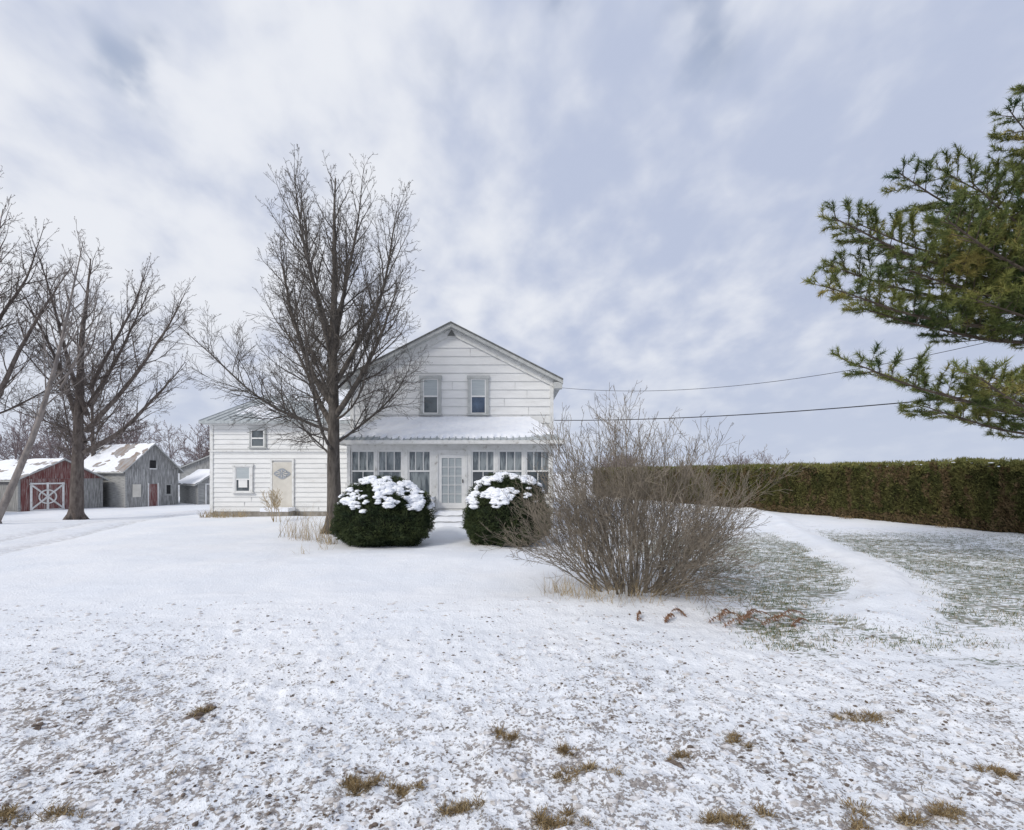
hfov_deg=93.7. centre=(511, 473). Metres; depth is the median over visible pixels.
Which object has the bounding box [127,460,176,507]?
doors and windows
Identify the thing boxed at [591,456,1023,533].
cedar hedge
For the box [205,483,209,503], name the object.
garage doors
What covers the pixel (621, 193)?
sky
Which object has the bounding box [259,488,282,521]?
dead sapling
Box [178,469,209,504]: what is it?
garage
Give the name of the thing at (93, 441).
bare tree
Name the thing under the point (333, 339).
bare tree
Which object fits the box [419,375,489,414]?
upper windows
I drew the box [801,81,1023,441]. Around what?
pine tree
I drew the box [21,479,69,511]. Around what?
barn door
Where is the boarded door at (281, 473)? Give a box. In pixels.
[260,459,294,516]
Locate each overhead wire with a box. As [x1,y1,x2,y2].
[554,391,1020,420]
[567,341,989,390]
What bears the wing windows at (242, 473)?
in the white farmhouse
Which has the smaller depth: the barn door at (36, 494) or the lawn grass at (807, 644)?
the lawn grass at (807, 644)
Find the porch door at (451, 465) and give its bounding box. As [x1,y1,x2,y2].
[436,450,466,508]
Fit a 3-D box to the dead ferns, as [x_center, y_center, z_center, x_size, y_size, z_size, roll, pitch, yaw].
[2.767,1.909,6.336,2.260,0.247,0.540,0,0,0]
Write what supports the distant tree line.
on the snowy ground at (150, 560)
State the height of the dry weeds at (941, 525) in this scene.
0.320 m
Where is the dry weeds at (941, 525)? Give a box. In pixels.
[837,513,952,527]
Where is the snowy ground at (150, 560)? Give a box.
[0,474,1023,829]
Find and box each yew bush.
[327,474,435,546]
[462,470,553,546]
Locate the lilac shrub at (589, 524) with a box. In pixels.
[472,381,814,619]
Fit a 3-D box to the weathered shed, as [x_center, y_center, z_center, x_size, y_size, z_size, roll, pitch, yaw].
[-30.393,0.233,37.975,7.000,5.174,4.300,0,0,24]
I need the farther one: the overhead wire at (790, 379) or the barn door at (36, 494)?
the barn door at (36, 494)
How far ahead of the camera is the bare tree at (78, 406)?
25.16 m
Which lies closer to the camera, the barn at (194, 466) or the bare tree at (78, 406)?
the bare tree at (78, 406)
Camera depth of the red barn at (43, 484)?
32.62 m
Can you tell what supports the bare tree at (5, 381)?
on the snowy ground at (150, 560)
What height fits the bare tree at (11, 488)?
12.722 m
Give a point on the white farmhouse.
(478, 416)
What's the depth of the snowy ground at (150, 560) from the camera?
4.74 m
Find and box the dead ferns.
[636,607,808,627]
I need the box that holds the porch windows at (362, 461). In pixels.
[351,450,548,495]
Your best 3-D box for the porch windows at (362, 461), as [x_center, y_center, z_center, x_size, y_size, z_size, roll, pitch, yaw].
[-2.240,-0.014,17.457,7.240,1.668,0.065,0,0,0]
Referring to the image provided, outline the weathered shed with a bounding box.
[84,443,183,507]
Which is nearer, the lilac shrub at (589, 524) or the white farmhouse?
the lilac shrub at (589, 524)
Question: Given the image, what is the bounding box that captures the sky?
[0,0,1023,473]
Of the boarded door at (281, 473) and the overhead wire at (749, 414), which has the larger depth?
the boarded door at (281, 473)
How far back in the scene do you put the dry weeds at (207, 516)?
21.32 m
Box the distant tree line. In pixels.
[0,397,783,467]
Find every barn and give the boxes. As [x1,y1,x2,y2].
[0,458,108,511]
[179,455,209,495]
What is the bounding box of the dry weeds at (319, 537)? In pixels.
[278,504,337,544]
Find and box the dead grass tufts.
[0,649,1023,829]
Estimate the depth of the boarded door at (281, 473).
21.93 m
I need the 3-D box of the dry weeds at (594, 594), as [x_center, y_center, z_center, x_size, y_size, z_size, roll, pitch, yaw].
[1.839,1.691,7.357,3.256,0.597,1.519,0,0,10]
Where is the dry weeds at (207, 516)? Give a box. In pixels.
[198,506,250,517]
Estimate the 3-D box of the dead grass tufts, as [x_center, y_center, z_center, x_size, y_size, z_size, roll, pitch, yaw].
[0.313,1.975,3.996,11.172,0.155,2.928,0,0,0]
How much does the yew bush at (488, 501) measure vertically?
2.226 m
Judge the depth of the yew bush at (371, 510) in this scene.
12.74 m
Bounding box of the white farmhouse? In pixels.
[198,321,563,528]
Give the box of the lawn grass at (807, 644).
[598,532,1023,651]
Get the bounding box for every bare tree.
[0,169,113,413]
[0,216,116,523]
[0,225,197,519]
[17,333,146,459]
[145,144,429,534]
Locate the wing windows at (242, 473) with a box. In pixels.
[231,428,266,492]
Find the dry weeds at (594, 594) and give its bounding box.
[532,571,729,606]
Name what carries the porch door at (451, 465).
in the white farmhouse
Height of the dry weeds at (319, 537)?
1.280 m

